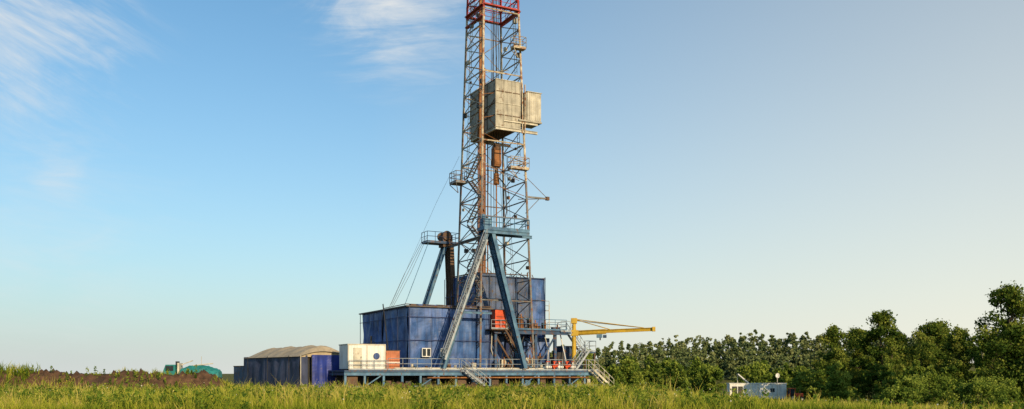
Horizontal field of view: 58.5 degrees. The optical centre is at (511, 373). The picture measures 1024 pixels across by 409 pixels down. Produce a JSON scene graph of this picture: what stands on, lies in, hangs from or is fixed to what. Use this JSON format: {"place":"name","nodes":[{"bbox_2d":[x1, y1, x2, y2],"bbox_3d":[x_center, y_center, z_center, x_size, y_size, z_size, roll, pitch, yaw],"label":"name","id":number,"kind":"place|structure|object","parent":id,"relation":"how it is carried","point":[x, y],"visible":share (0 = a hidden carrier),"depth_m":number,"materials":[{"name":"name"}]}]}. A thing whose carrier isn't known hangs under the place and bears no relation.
{"place":"outdoors","nodes":[
{"label":"outdoors","id":0,"kind":"place"},
{"bbox_2d":[0,0,1023,373],"label":"sky","id":1,"kind":"structure","parent":0,"point":[222,182],"materials":[{"name":"blue"}]},
{"bbox_2d":[222,363,976,401],"bbox_3d":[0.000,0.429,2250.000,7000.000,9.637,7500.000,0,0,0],"label":"ground","id":2,"kind":"structure","parent":0,"point":[230,377],"depth_m":287.45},
{"bbox_2d":[0,362,40,388],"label":"tall weeds","id":3,"kind":"object","parent":2,"relation":"on","point":[8,371],"visible":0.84,"depth_m":77.17,"materials":[{"name":"green plant"}]},
{"bbox_2d":[0,368,230,390],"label":"earth mound","id":4,"kind":"object","parent":2,"relation":"on","point":[205,377],"visible":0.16,"depth_m":77.12,"materials":[{"name":"soil"}]},
{"bbox_2d":[0,364,226,387],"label":"mound shrubs","id":5,"kind":"object","parent":4,"relation":"on","point":[110,380],"visible":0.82,"depth_m":76.88,"materials":[{"name":"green plant"}]},
{"bbox_2d":[24,367,237,388],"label":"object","id":6,"kind":"object","parent":4,"relation":"on","point":[153,371],"visible":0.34,"depth_m":77.27,"materials":[{"name":"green plant"}]},
{"bbox_2d":[163,356,221,378],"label":"covered truck","id":7,"kind":"object","parent":2,"relation":"on","point":[177,367],"visible":0.27,"depth_m":109.27,"materials":[{"name":"fabric"}]},
{"bbox_2d":[233,366,243,385],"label":"storage container","id":8,"kind":"object","parent":2,"relation":"on","point":[238,374],"visible":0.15,"depth_m":99.23,"materials":[{"name":"blue metal"}]},
{"bbox_2d":[243,345,340,388],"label":"tarpaulin tent","id":9,"kind":"object","parent":2,"relation":"on","point":[312,363],"visible":0.73,"depth_m":87.16,"materials":[{"name":"fabric"}]},
{"bbox_2d":[299,0,613,389],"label":"drilling rig","id":10,"kind":"object","parent":2,"relation":"on","point":[483,327],"visible":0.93,"depth_m":92.52,"materials":[{"name":"blue metal"}]},
{"bbox_2d":[339,344,386,369],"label":"site cabin","id":11,"kind":"object","parent":10,"relation":"on","point":[362,356],"visible":0.98,"depth_m":83.73,"materials":[{"name":"white metal"}]},
{"bbox_2d":[386,350,399,369],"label":"orange storage box","id":12,"kind":"object","parent":10,"relation":"on","point":[392,353],"visible":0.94,"depth_m":85.27,"materials":[{"name":"paint"}]},
{"bbox_2d":[570,318,654,370],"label":"jib crane","id":13,"kind":"object","parent":10,"relation":"on","point":[598,332],"visible":0.92,"depth_m":94.15,"materials":[{"name":"yellow paint"}]},
{"bbox_2d":[360,381,572,388],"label":"soil berm","id":14,"kind":"structure","parent":2,"relation":"on","point":[474,384],"depth_m":82.89,"materials":[{"name":"brown soil"}]},
{"bbox_2d":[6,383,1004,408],"bbox_3d":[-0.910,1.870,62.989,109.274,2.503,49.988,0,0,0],"label":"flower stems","id":15,"kind":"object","parent":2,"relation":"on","point":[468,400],"visible":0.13,"depth_m":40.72,"materials":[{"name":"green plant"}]},
{"bbox_2d":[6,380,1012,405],"bbox_3d":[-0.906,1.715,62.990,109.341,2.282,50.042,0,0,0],"label":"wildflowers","id":16,"kind":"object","parent":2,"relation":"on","point":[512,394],"visible":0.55,"depth_m":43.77,"materials":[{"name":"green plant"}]},
{"bbox_2d":[0,373,1023,408],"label":"meadow grass","id":17,"kind":"structure","parent":2,"relation":"on","point":[475,402],"depth_m":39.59,"materials":[{"name":"green plant"}]},
{"bbox_2d":[561,345,827,399],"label":"tree line","id":18,"kind":"object","parent":2,"relation":"on","point":[698,373],"visible":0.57,"depth_m":172.68,"materials":[{"name":"green plant"}]},
{"bbox_2d":[549,329,926,381],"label":"distant forest","id":19,"kind":"object","parent":2,"relation":"on","point":[733,358],"visible":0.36,"depth_m":330.83,"materials":[{"name":"green plant"}]},
{"bbox_2d":[726,374,786,399],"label":"caravan trailer","id":20,"kind":"object","parent":2,"relation":"on","point":[753,389],"visible":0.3,"depth_m":150.29,"materials":[{"name":"white paint"}]},
{"bbox_2d":[776,373,779,398],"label":"lamp post","id":21,"kind":"object","parent":2,"relation":"on","point":[777,375],"visible":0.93,"depth_m":149.86,"materials":[{"name":"white metal"}]},
{"bbox_2d":[786,388,803,400],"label":"orange tractor","id":22,"kind":"object","parent":2,"relation":"on","point":[791,391],"visible":0.7,"depth_m":149.51,"materials":[{"name":"metal"}]},
{"bbox_2d":[807,323,859,399],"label":"deciduous tree","id":23,"kind":"object","parent":2,"relation":"on","point":[832,337],"visible":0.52,"depth_m":124.26,"materials":[{"name":"green plant"}]},
{"bbox_2d":[839,325,874,399],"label":"deciduous tree","id":24,"kind":"object","parent":2,"relation":"on","point":[853,335],"visible":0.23,"depth_m":132.58,"materials":[{"name":"green plant"}]},
{"bbox_2d":[849,310,912,400],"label":"deciduous tree","id":25,"kind":"object","parent":2,"relation":"on","point":[883,320],"visible":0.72,"depth_m":120.58,"materials":[{"name":"green plant"}]},
{"bbox_2d":[872,345,904,395],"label":"deciduous tree","id":26,"kind":"object","parent":2,"relation":"on","point":[888,355],"visible":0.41,"depth_m":111.89,"materials":[{"name":"green plant"}]},
{"bbox_2d":[886,332,913,376],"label":"deciduous tree","id":27,"kind":"object","parent":2,"relation":"on","point":[902,337],"visible":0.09,"depth_m":129.05,"materials":[{"name":"green plant"}]},
{"bbox_2d":[879,385,922,405],"bbox_3d":[21.973,1.355,51.793,2.277,1.470,2.145,0,0,0],"label":"leafy bush","id":28,"kind":"object","parent":2,"relation":"on","point":[897,393],"visible":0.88,"depth_m":51.63,"materials":[{"name":"green plant"}]},
{"bbox_2d":[889,376,932,404],"bbox_3d":[23.588,1.202,53.986,2.672,2.129,2.627,0,0,0],"label":"leafy bush","id":29,"kind":"object","parent":2,"relation":"on","point":[912,384],"visible":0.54,"depth_m":53.74,"materials":[{"name":"green plant"}]},
{"bbox_2d":[810,359,1023,402],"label":"shrub thicket","id":30,"kind":"object","parent":2,"relation":"on","point":[836,381],"visible":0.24,"depth_m":104.78,"materials":[{"name":"green plant"}]},
{"bbox_2d":[899,329,941,376],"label":"deciduous tree","id":31,"kind":"object","parent":2,"relation":"on","point":[917,334],"visible":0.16,"depth_m":118.69,"materials":[{"name":"green plant"}]},
{"bbox_2d":[909,339,949,382],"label":"deciduous tree","id":32,"kind":"object","parent":2,"relation":"on","point":[928,351],"visible":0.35,"depth_m":111.72,"materials":[{"name":"green plant"}]},
{"bbox_2d":[911,371,957,404],"bbox_3d":[25.659,0.959,55.997,3.107,2.302,2.644,0,0,-36],"label":"leafy bush","id":33,"kind":"object","parent":2,"relation":"on","point":[928,378],"visible":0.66,"depth_m":55.79,"materials":[{"name":"green plant"}]},
{"bbox_2d":[906,319,963,382],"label":"deciduous tree","id":34,"kind":"object","parent":2,"relation":"on","point":[931,328],"visible":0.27,"depth_m":126.00,"materials":[{"name":"green plant"}]},
{"bbox_2d":[911,318,969,377],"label":"deciduous tree","id":35,"kind":"object","parent":2,"relation":"on","point":[946,326],"visible":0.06,"depth_m":132.31,"materials":[{"name":"green plant"}]},
{"bbox_2d":[938,324,977,401],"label":"deciduous tree","id":36,"kind":"object","parent":2,"relation":"on","point":[961,338],"visible":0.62,"depth_m":116.22,"materials":[{"name":"green plant"}]},
{"bbox_2d":[955,374,1010,405],"bbox_3d":[28.565,1.169,54.789,3.276,2.277,2.422,0,0,-13],"label":"leafy bush","id":37,"kind":"object","parent":2,"relation":"on","point":[1000,387],"visible":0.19,"depth_m":54.85,"materials":[{"name":"green plant"}]},
{"bbox_2d":[955,379,1011,406],"bbox_3d":[26.653,1.259,51.472,3.202,2.016,2.310,0,0,43],"label":"leafy bush","id":38,"kind":"object","parent":2,"relation":"on","point":[976,388],"visible":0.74,"depth_m":51.33,"materials":[{"name":"green plant"}]},
{"bbox_2d":[969,334,997,381],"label":"deciduous tree","id":39,"kind":"object","parent":2,"relation":"on","point":[992,361],"visible":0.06,"depth_m":105.91,"materials":[{"name":"green plant"}]},
{"bbox_2d":[964,280,1023,402],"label":"deciduous tree","id":40,"kind":"object","parent":2,"relation":"on","point":[997,344],"visible":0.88,"depth_m":85.39,"materials":[{"name":"green plant"}]},
{"bbox_2d":[990,374,1020,404],"bbox_3d":[30.280,1.271,57.096,2.647,2.471,3.040,0,0,29],"label":"leafy bush","id":41,"kind":"object","parent":2,"relation":"on","point":[1010,383],"visible":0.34,"depth_m":56.43,"materials":[{"name":"green plant"}]}
]}

